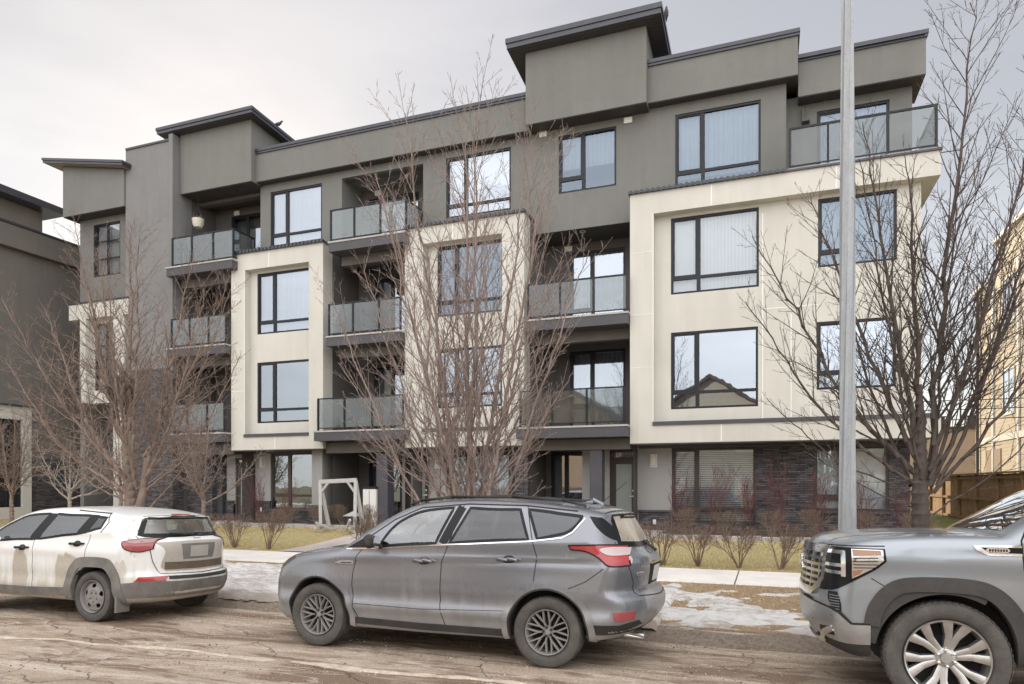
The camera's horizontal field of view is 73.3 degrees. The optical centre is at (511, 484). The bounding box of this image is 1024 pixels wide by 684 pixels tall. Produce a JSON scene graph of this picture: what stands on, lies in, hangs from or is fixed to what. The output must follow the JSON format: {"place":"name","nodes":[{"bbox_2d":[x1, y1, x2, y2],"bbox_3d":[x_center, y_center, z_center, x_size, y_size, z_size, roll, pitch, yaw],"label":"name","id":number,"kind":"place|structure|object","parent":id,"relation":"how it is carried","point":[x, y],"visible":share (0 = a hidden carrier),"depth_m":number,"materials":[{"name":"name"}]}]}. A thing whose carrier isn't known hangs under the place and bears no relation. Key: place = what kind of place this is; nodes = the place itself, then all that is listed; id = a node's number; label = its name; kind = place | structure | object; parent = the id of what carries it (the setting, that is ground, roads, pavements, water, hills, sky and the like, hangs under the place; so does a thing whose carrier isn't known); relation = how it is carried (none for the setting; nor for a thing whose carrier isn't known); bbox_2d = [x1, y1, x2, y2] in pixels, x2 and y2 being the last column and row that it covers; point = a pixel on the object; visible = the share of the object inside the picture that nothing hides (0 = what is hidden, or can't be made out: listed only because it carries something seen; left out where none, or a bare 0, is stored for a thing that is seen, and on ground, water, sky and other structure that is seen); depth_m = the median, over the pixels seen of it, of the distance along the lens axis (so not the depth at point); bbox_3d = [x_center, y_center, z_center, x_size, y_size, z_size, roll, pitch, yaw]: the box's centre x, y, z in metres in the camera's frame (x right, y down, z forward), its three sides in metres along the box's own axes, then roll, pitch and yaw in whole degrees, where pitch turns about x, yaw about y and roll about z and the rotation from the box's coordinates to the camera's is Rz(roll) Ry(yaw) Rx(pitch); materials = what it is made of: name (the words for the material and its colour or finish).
{"place":"outdoors","nodes":[
{"label":"outdoors","id":0,"kind":"place"},
{"bbox_2d":[167,519,241,529],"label":"walkway","id":1,"kind":"structure","parent":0,"point":[172,527],"depth_m":22.52,"materials":[{"name":"concrete"}]},
{"bbox_2d":[0,636,530,683],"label":"slush ridge","id":2,"kind":"structure","parent":0,"point":[345,667],"depth_m":6.80,"materials":[{"name":"snow"}]},
{"bbox_2d":[421,510,441,519],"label":"bed shrub","id":3,"kind":"object","parent":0,"point":[431,514],"visible":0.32,"depth_m":19.90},
{"bbox_2d":[0,518,910,572],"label":"lawn","id":4,"kind":"structure","parent":0,"point":[4,522],"depth_m":15.62,"materials":[{"name":"plant"}]},
{"bbox_2d":[0,404,51,522],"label":"tree","id":5,"kind":"object","parent":4,"relation":"on","point":[6,471],"visible":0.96,"depth_m":22.20,"materials":[{"name":"brown plant"}]},
{"bbox_2d":[0,184,79,518],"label":"neighbour building","id":6,"kind":"structure","parent":4,"relation":"on","point":[31,260],"depth_m":27.93,"materials":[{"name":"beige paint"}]},
{"bbox_2d":[0,418,19,507],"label":"window","id":7,"kind":"structure","parent":6,"relation":"in","point":[18,421],"depth_m":26.92,"materials":[{"name":"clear glass"}]},
{"bbox_2d":[16,425,119,506],"bbox_3d":[-14.694,-0.234,22.862,2.145,3.580,3.164,0,0,37],"label":"tree","id":8,"kind":"object","parent":4,"relation":"on","point":[68,489],"visible":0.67,"depth_m":22.76,"materials":[{"name":"brown plant"}]},
{"bbox_2d":[79,415,180,505],"bbox_3d":[-12.578,-0.407,22.575,2.747,3.880,2.950,0,0,20],"label":"tree","id":9,"kind":"object","parent":4,"relation":"on","point":[118,458],"visible":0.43,"depth_m":22.22,"materials":[{"name":"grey plant"}]},
{"bbox_2d":[148,520,174,523],"bbox_3d":[-14.808,1.317,24.552,7.125,0.169,0.140,0,0,20],"label":"bed edging","id":10,"kind":"object","parent":4,"relation":"on","point":[167,522],"visible":0.04,"depth_m":23.35,"materials":[{"name":"concrete"}]},
{"bbox_2d":[201,512,220,530],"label":"hedge shrub","id":11,"kind":"object","parent":4,"relation":"on","point":[210,518],"visible":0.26,"depth_m":17.85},
{"bbox_2d":[150,390,272,514],"bbox_3d":[-9.238,-0.535,20.101,3.406,4.238,2.872,0,0,20],"label":"tree","id":12,"kind":"object","parent":4,"relation":"on","point":[201,487],"visible":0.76,"depth_m":19.92,"materials":[{"name":"brown plant"}]},
{"bbox_2d":[214,512,252,547],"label":"hedge shrub","id":13,"kind":"object","parent":4,"relation":"on","point":[230,526],"visible":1,"depth_m":17.26,"materials":[{"name":"plant"}]},
{"bbox_2d":[251,509,294,549],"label":"hedge shrub","id":14,"kind":"object","parent":4,"relation":"on","point":[272,526],"visible":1,"depth_m":16.80,"materials":[{"name":"plant"}]},
{"bbox_2d":[175,521,401,525],"bbox_3d":[-10.624,1.333,24.436,15.050,0.010,2.600,0,0,20],"label":"garden bed","id":15,"kind":"object","parent":4,"relation":"on","point":[176,522],"visible":0.04,"depth_m":23.91,"materials":[{"name":"soil"}]},
{"bbox_2d":[239,501,251,521],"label":"bare shrub","id":16,"kind":"object","parent":15,"relation":"on","point":[247,514],"visible":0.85,"depth_m":23.03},
{"bbox_2d":[241,471,265,522],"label":"bare shrub","id":17,"kind":"object","parent":15,"relation":"on","point":[259,500],"visible":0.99,"depth_m":22.62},
{"bbox_2d":[269,478,302,522],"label":"bare shrub","id":18,"kind":"object","parent":15,"relation":"on","point":[283,499],"visible":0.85,"depth_m":22.41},
{"bbox_2d":[277,505,305,523],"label":"bed shrub","id":19,"kind":"object","parent":15,"relation":"on","point":[285,509],"visible":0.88,"depth_m":21.84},
{"bbox_2d":[306,505,333,524],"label":"bed shrub","id":20,"kind":"object","parent":15,"relation":"on","point":[312,514],"visible":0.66,"depth_m":21.45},
{"bbox_2d":[328,503,347,524],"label":"bed shrub","id":21,"kind":"object","parent":15,"relation":"on","point":[337,510],"visible":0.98,"depth_m":21.11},
{"bbox_2d":[345,511,359,524],"bbox_3d":[-4.903,1.090,21.241,0.480,0.520,0.480,0,0,20],"label":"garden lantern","id":22,"kind":"object","parent":15,"relation":"on","point":[348,516],"visible":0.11,"depth_m":21.13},
{"bbox_2d":[362,487,377,525],"bbox_3d":[-4.472,0.715,22.201,0.520,1.270,0.540,0,0,20],"label":"storage cabinet","id":23,"kind":"object","parent":15,"relation":"on","point":[370,495],"visible":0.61,"depth_m":21.95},
{"bbox_2d":[362,504,385,525],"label":"bed shrub","id":24,"kind":"object","parent":15,"relation":"on","point":[369,511],"visible":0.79,"depth_m":20.63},
{"bbox_2d":[211,522,369,529],"bbox_3d":[-7.001,1.317,21.648,6.285,0.170,0.140,0,0,20],"label":"bed edging","id":25,"kind":"object","parent":4,"relation":"on","point":[303,526],"visible":0.27,"depth_m":21.49,"materials":[{"name":"concrete"}]},
{"bbox_2d":[314,478,363,532],"bbox_3d":[-5.042,0.614,20.012,1.416,1.588,0.900,0,0,20],"label":"garden swing frame","id":26,"kind":"object","parent":4,"relation":"on","point":[322,499],"visible":0.87,"depth_m":19.96,"materials":[{"name":"wood"}]},
{"bbox_2d":[277,525,424,551],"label":"walkway","id":27,"kind":"structure","parent":4,"relation":"on","point":[348,539],"depth_m":17.66,"materials":[{"name":"concrete"}]},
{"bbox_2d":[342,512,387,538],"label":"hedge shrub","id":28,"kind":"object","parent":4,"relation":"on","point":[363,530],"visible":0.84,"depth_m":15.77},
{"bbox_2d":[362,519,405,533],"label":"hedge shrub","id":29,"kind":"object","parent":4,"relation":"on","point":[370,527],"visible":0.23,"depth_m":15.59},
{"bbox_2d":[398,517,432,533],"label":"hedge shrub","id":30,"kind":"object","parent":4,"relation":"on","point":[415,526],"visible":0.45,"depth_m":15.38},
{"bbox_2d":[41,1,959,533],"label":"apartment building","id":31,"kind":"structure","parent":4,"relation":"on","point":[671,173],"depth_m":20.41,"materials":[{"name":"grey paint"}]},
{"bbox_2d":[95,323,112,390],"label":"window","id":32,"kind":"structure","parent":31,"relation":"in","point":[99,326],"depth_m":26.47,"materials":[{"name":"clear glass"}]},
{"bbox_2d":[94,221,119,276],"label":"window","id":33,"kind":"structure","parent":31,"relation":"in","point":[113,230],"depth_m":26.66,"materials":[{"name":"clear glass"}]},
{"bbox_2d":[191,208,203,228],"bbox_3d":[-11.379,-9.850,24.924,0.467,1.100,0.432,0,0,20],"label":"hanging planter","id":34,"kind":"object","parent":31,"relation":"hanging from","point":[197,222],"visible":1,"depth_m":24.81,"materials":[{"name":"white plastic"}]},
{"bbox_2d":[236,458,254,520],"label":"door","id":35,"kind":"structure","parent":31,"relation":"in","point":[238,491],"depth_m":25.09,"materials":[{"name":"black metal"}]},
{"bbox_2d":[232,213,259,247],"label":"balcony door","id":36,"kind":"structure","parent":31,"relation":"in","point":[247,217],"depth_m":26.20,"materials":[{"name":"black metal"}]},
{"bbox_2d":[258,268,308,334],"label":"window","id":37,"kind":"structure","parent":31,"relation":"in","point":[283,296],"depth_m":23.53,"materials":[{"name":"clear glass"}]},
{"bbox_2d":[258,359,308,422],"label":"window","id":38,"kind":"structure","parent":31,"relation":"in","point":[283,387],"depth_m":24.26,"materials":[{"name":"clear glass"}]},
{"bbox_2d":[272,453,311,508],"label":"window","id":39,"kind":"structure","parent":31,"relation":"in","point":[285,466],"depth_m":25.16,"materials":[{"name":"clear glass"}]},
{"bbox_2d":[271,183,321,246],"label":"window","id":40,"kind":"structure","parent":31,"relation":"in","point":[298,210],"depth_m":24.09,"materials":[{"name":"clear glass"}]},
{"bbox_2d":[369,461,400,506],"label":"window","id":41,"kind":"structure","parent":31,"relation":"in","point":[370,464],"depth_m":24.29,"materials":[{"name":"black metal"}]},
{"bbox_2d":[374,366,403,428],"bbox_3d":[-3.854,-2.950,24.349,2.000,2.500,0.904,0,0,20],"label":"balcony door","id":42,"kind":"structure","parent":31,"relation":"in","point":[381,368],"depth_m":24.14,"materials":[{"name":"glass"}]},
{"bbox_2d":[374,276,404,331],"bbox_3d":[-3.854,-6.000,24.349,2.000,2.600,0.904,0,0,20],"label":"balcony door","id":43,"kind":"structure","parent":31,"relation":"in","point":[387,279],"depth_m":24.08,"materials":[{"name":"black metal"}]},
{"bbox_2d":[369,192,418,235],"bbox_3d":[-3.948,-8.975,24.384,2.200,2.350,0.904,0,0,20],"label":"balcony door","id":44,"kind":"structure","parent":31,"relation":"in","point":[416,193],"depth_m":24.06,"materials":[{"name":"glass"}]},
{"bbox_2d":[405,455,428,524],"bbox_3d":[-3.047,0.190,22.646,0.900,2.280,0.352,0,0,20],"label":"door","id":45,"kind":"structure","parent":31,"relation":"in","point":[408,499],"depth_m":22.64,"materials":[{"name":"black metal"}]},
{"bbox_2d":[438,239,501,316],"bbox_3d":[-1.124,-6.265,21.391,2.380,2.370,0.904,0,0,20],"label":"window","id":46,"kind":"structure","parent":31,"relation":"in","point":[452,281],"depth_m":21.13,"materials":[{"name":"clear glass"}]},
{"bbox_2d":[438,345,501,407],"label":"window","id":47,"kind":"structure","parent":31,"relation":"in","point":[489,354],"depth_m":21.72,"materials":[{"name":"clear glass"}]},
{"bbox_2d":[447,147,510,218],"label":"window","id":48,"kind":"structure","parent":31,"relation":"in","point":[492,166],"depth_m":21.73,"materials":[{"name":"clear glass"}]},
{"bbox_2d":[448,453,509,495],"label":"window","id":49,"kind":"structure","parent":31,"relation":"in","point":[500,491],"depth_m":21.76,"materials":[{"name":"glass"}]},
{"bbox_2d":[551,452,581,497],"bbox_3d":[2.036,-0.065,22.158,1.530,2.130,0.904,0,0,20],"label":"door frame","id":50,"kind":"structure","parent":31,"relation":"in","point":[566,454],"depth_m":21.84,"materials":[{"name":"black metal"}]},
{"bbox_2d":[559,126,615,193],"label":"window","id":51,"kind":"structure","parent":31,"relation":"in","point":[591,163],"depth_m":20.56,"materials":[{"name":"clear glass"}]},
{"bbox_2d":[570,247,624,315],"bbox_3d":[2.819,-6.000,21.867,1.960,2.800,0.904,0,0,20],"label":"balcony door","id":52,"kind":"structure","parent":31,"relation":"in","point":[609,291],"depth_m":21.54,"materials":[{"name":"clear glass"}]},
{"bbox_2d":[570,348,624,425],"bbox_3d":[2.819,-2.940,21.867,1.960,2.680,0.904,0,0,20],"label":"balcony door","id":53,"kind":"structure","parent":31,"relation":"in","point":[595,368],"depth_m":21.54,"materials":[{"name":"clear glass"}]},
{"bbox_2d":[610,450,632,511],"bbox_3d":[3.317,0.155,20.279,0.820,2.350,0.352,0,0,20],"label":"door","id":54,"kind":"structure","parent":31,"relation":"in","point":[621,461],"depth_m":20.22,"materials":[{"name":"grey glass"}]},
{"bbox_2d":[664,6,668,21],"bbox_3d":[4.309,-13.164,19.217,0.140,0.439,0.156,0,0,20],"label":"bird","id":55,"kind":"object","parent":31,"relation":"on","point":[666,11],"visible":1,"depth_m":19.19},
{"bbox_2d":[672,447,754,523],"bbox_3d":[5.787,0.030,19.707,2.450,2.300,0.904,0,0,20],"label":"window","id":56,"kind":"structure","parent":31,"relation":"in","point":[699,461],"depth_m":19.57,"materials":[{"name":"glass"}]},
{"bbox_2d":[671,326,757,408],"bbox_3d":[5.573,-3.100,18.901,2.450,2.300,0.904,0,0,20],"label":"window","id":57,"kind":"structure","parent":31,"relation":"in","point":[718,368],"depth_m":19.18,"materials":[{"name":"clear glass"}]},
{"bbox_2d":[671,207,758,294],"bbox_3d":[5.582,-6.235,18.897,2.470,2.290,0.904,0,0,20],"label":"window","id":58,"kind":"structure","parent":31,"relation":"in","point":[706,255],"depth_m":18.63,"materials":[{"name":"glass"}]},
{"bbox_2d":[675,100,760,184],"bbox_3d":[5.836,-9.410,19.465,2.470,2.220,0.904,0,0,20],"label":"window","id":59,"kind":"structure","parent":31,"relation":"in","point":[724,141],"depth_m":19.17,"materials":[{"name":"clear glass"}]},
{"bbox_2d":[813,446,888,510],"bbox_3d":[9.044,-0.145,18.495,1.980,1.890,0.904,0,0,20],"label":"window","id":60,"kind":"structure","parent":31,"relation":"in","point":[873,465],"depth_m":18.15,"materials":[{"name":"glass"}]},
{"bbox_2d":[817,100,888,194],"bbox_3d":[9.224,-9.100,18.749,1.940,2.140,0.904,0,0,20],"label":"patio door","id":61,"kind":"structure","parent":31,"relation":"in","point":[882,106],"depth_m":18.43,"materials":[{"name":"clear glass"}]},
{"bbox_2d":[817,318,895,389],"bbox_3d":[8.788,-3.275,17.705,1.990,1.930,0.904,0,0,20],"label":"window","id":62,"kind":"structure","parent":31,"relation":"in","point":[826,327],"depth_m":17.42,"materials":[{"name":"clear glass"}]},
{"bbox_2d":[818,189,896,266],"bbox_3d":[8.811,-6.405,17.697,1.980,1.950,0.904,0,0,20],"label":"window","id":63,"kind":"structure","parent":31,"relation":"in","point":[822,213],"depth_m":17.37,"materials":[{"name":"clear glass"}]},
{"bbox_2d":[637,520,687,565],"bbox_3d":[2.950,1.150,13.461,1.086,0.911,0.923,0,0,5],"label":"hedge shrub","id":64,"kind":"object","parent":4,"relation":"on","point":[653,540],"visible":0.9,"depth_m":13.43,"materials":[{"name":"plant"}]},
{"bbox_2d":[668,523,719,566],"bbox_3d":[3.667,1.179,13.416,1.018,0.846,1.168,0,0,34],"label":"hedge shrub","id":65,"kind":"object","parent":4,"relation":"on","point":[701,538],"visible":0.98,"depth_m":13.29,"materials":[{"name":"plant"}]},
{"bbox_2d":[656,533,807,542],"bbox_3d":[6.776,1.329,16.204,6.705,0.170,0.140,0,0,20],"label":"bed edging","id":66,"kind":"object","parent":4,"relation":"on","point":[735,538],"visible":0.1,"depth_m":16.64,"materials":[{"name":"concrete"}]},
{"bbox_2d":[702,525,765,568],"bbox_3d":[4.170,1.180,12.934,1.027,0.845,0.931,0,0,-5],"label":"hedge shrub","id":67,"kind":"object","parent":4,"relation":"on","point":[741,540],"visible":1,"depth_m":12.95,"materials":[{"name":"plant"}]},
{"bbox_2d":[663,531,814,539],"bbox_3d":[7.367,1.339,17.585,6.850,0.021,2.900,0,0,20],"label":"garden bed","id":68,"kind":"object","parent":4,"relation":"on","point":[763,534],"visible":0.11,"depth_m":18.19,"materials":[{"name":"soil"}]},
{"bbox_2d":[666,467,695,533],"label":"dogwood shrub","id":69,"kind":"object","parent":68,"relation":"on","point":[676,504],"visible":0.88,"depth_m":18.17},
{"bbox_2d":[665,506,701,534],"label":"bed shrub","id":70,"kind":"object","parent":68,"relation":"on","point":[687,513],"visible":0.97,"depth_m":17.47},
{"bbox_2d":[693,458,740,534],"bbox_3d":[5.460,0.315,18.201,0.968,2.055,1.042,0,0,-33],"label":"dogwood shrub","id":71,"kind":"object","parent":68,"relation":"on","point":[713,506],"visible":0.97,"depth_m":18.17,"materials":[{"name":"plant"}]},
{"bbox_2d":[712,510,747,535],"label":"bed shrub","id":72,"kind":"object","parent":68,"relation":"on","point":[725,517],"visible":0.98,"depth_m":17.21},
{"bbox_2d":[727,469,766,534],"bbox_3d":[6.053,0.477,17.657,0.889,1.730,1.177,0,0,33],"label":"dogwood shrub","id":73,"kind":"object","parent":68,"relation":"on","point":[746,491],"visible":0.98,"depth_m":17.65,"materials":[{"name":"plant"}]},
{"bbox_2d":[755,510,788,536],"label":"bed shrub","id":74,"kind":"object","parent":68,"relation":"on","point":[776,517],"visible":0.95,"depth_m":16.92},
{"bbox_2d":[756,455,794,534],"bbox_3d":[6.885,0.242,17.923,1.040,2.202,0.859,0,0,-15],"label":"dogwood shrub","id":75,"kind":"object","parent":68,"relation":"on","point":[782,495],"visible":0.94,"depth_m":17.77,"materials":[{"name":"plant"}]},
{"bbox_2d":[793,508,836,536],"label":"bed shrub","id":76,"kind":"object","parent":68,"relation":"on","point":[813,521],"visible":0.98,"depth_m":16.37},
{"bbox_2d":[799,468,837,532],"bbox_3d":[7.599,0.455,17.001,0.948,1.775,0.880,0,0,-28],"label":"dogwood shrub","id":77,"kind":"object","parent":68,"relation":"on","point":[821,503],"visible":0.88,"depth_m":17.03,"materials":[{"name":"plant"}]},
{"bbox_2d":[856,474,884,527],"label":"dogwood shrub","id":78,"kind":"object","parent":68,"relation":"on","point":[861,497],"visible":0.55,"depth_m":16.92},
{"bbox_2d":[857,510,887,528],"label":"bed shrub","id":79,"kind":"object","parent":68,"relation":"on","point":[862,518],"visible":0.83,"depth_m":16.02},
{"bbox_2d":[883,481,911,527],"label":"dogwood shrub","id":80,"kind":"object","parent":68,"relation":"on","point":[897,511],"visible":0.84,"depth_m":16.47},
{"bbox_2d":[898,513,941,527],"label":"bed shrub","id":81,"kind":"object","parent":68,"relation":"on","point":[908,520],"visible":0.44,"depth_m":15.73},
{"bbox_2d":[757,524,812,569],"bbox_3d":[5.220,1.168,13.009,1.002,0.870,0.871,0,0,38],"label":"hedge shrub","id":82,"kind":"object","parent":4,"relation":"on","point":[789,539],"visible":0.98,"depth_m":12.90,"materials":[{"name":"plant"}]},
{"bbox_2d":[799,524,837,539],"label":"hedge shrub","id":83,"kind":"object","parent":4,"relation":"on","point":[831,528],"visible":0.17,"depth_m":12.64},
{"bbox_2d":[928,470,1023,518],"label":"wooden fence","id":84,"kind":"object","parent":4,"relation":"on","point":[975,500],"visible":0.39,"depth_m":25.32,"materials":[{"name":"brown wood"}]},
{"bbox_2d":[972,208,1023,474],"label":"siding building","id":85,"kind":"structure","parent":4,"relation":"on","point":[999,453],"depth_m":28.27,"materials":[{"name":"beige plastic"}]},
{"bbox_2d":[924,407,1023,410],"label":"overhead wire","id":86,"kind":"object","parent":85,"relation":"attached to","point":[981,408],"visible":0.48,"depth_m":25.44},
{"bbox_2d":[941,417,1023,420],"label":"overhead wire","id":87,"kind":"object","parent":85,"relation":"attached to","point":[990,418],"visible":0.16,"depth_m":25.41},
{"bbox_2d":[1002,270,1014,327],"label":"window","id":88,"kind":"structure","parent":85,"relation":"in","point":[1013,317],"depth_m":27.57,"materials":[{"name":"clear glass"}]},
{"bbox_2d":[1002,365,1014,415],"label":"window","id":89,"kind":"structure","parent":85,"relation":"in","point":[1009,375],"depth_m":27.59,"materials":[{"name":"clear glass"}]},
{"bbox_2d":[0,594,1023,683],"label":"road","id":90,"kind":"structure","parent":0,"point":[79,663],"depth_m":7.23,"materials":[{"name":"asphalt"}]},
{"bbox_2d":[0,506,227,620],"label":"parked crossover","id":91,"kind":"object","parent":90,"relation":"on","point":[98,563],"visible":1,"depth_m":9.28,"materials":[{"name":"white paint"}]},
{"bbox_2d":[0,512,51,540],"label":"side window","id":92,"kind":"structure","parent":91,"relation":"in","point":[36,514],"depth_m":9.66,"materials":[{"name":"black glass"}]},
{"bbox_2d":[37,513,92,539],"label":"side window","id":93,"kind":"structure","parent":91,"relation":"in","point":[62,514],"depth_m":9.38,"materials":[{"name":"black glass"}]},
{"bbox_2d":[86,515,108,532],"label":"side window","id":94,"kind":"structure","parent":91,"relation":"in","point":[99,521],"depth_m":9.15,"materials":[{"name":"grey glass"}]},
{"bbox_2d":[278,482,665,667],"bbox_3d":[-0.560,0.905,8.094,4.600,1.867,2.236,0,-2,20],"label":"parked suv","id":95,"kind":"object","parent":90,"relation":"on","point":[549,582],"visible":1,"depth_m":7.08,"materials":[{"name":"grey paint"}]},
{"bbox_2d":[0,595,1023,683],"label":"road grit","id":96,"kind":"object","parent":90,"relation":"on","point":[400,652],"visible":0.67,"depth_m":7.43,"materials":[{"name":"gravel"}]},
{"bbox_2d":[152,598,1023,670],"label":"kerb","id":97,"kind":"structure","parent":90,"relation":"on","point":[790,643],"depth_m":8.00,"materials":[{"name":"concrete"}]},
{"bbox_2d":[799,490,1023,683],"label":"parked pickup","id":98,"kind":"object","parent":90,"relation":"on","point":[926,605],"visible":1,"depth_m":5.43,"materials":[{"name":"silver metal"}]},
{"bbox_2d":[223,549,800,587],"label":"sidewalk","id":99,"kind":"structure","parent":0,"point":[755,578],"depth_m":12.12,"materials":[{"name":"concrete"}]},
{"bbox_2d":[0,0,1023,425],"label":"sky","id":100,"kind":"structure","parent":0,"point":[80,79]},
{"bbox_2d":[224,559,807,633],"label":"boulevard","id":101,"kind":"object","parent":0,"point":[796,601],"visible":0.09,"depth_m":9.94,"materials":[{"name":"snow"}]},
{"bbox_2d":[0,201,250,506],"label":"deciduous tree","id":102,"kind":"object","parent":101,"relation":"on","point":[124,428],"visible":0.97,"depth_m":14.15,"materials":[{"name":"brown plant"}]},
{"bbox_2d":[101,367,138,407],"bbox_3d":[-8.148,-1.959,14.319,0.731,0.969,0.712,0,0,-37],"label":"bird nest","id":103,"kind":"object","parent":102,"relation":"in","point":[132,392],"visible":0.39,"depth_m":14.24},
{"bbox_2d":[308,35,612,520],"bbox_3d":[-0.937,-2.657,11.813,4.200,8.991,4.728,0,0,-34],"label":"deciduous tree","id":104,"kind":"object","parent":101,"relation":"on","point":[449,441],"visible":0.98,"depth_m":11.45,"materials":[{"name":"brown plant"}]},
{"bbox_2d":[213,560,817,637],"bbox_3d":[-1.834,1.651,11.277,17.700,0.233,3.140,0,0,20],"label":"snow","id":105,"kind":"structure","parent":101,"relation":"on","point":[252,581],"depth_m":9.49,"materials":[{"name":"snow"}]},
{"bbox_2d":[838,0,856,529],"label":"street lamp pole","id":106,"kind":"object","parent":101,"relation":"on","point":[847,513],"visible":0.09,"depth_m":8.61,"materials":[{"name":"metal"}]},
{"bbox_2d":[733,0,1023,527],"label":"deciduous tree","id":107,"kind":"object","parent":101,"relation":"on","point":[924,471],"visible":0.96,"depth_m":9.44,"materials":[{"name":"brown plant"}]},
{"bbox_2d":[910,510,961,527],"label":"side lawn","id":108,"kind":"structure","parent":0,"point":[946,521],"depth_m":25.15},
{"bbox_2d":[910,415,975,509],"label":"garage block","id":109,"kind":"structure","parent":108,"relation":"on","point":[966,465],"depth_m":37.78,"materials":[{"name":"metal"}]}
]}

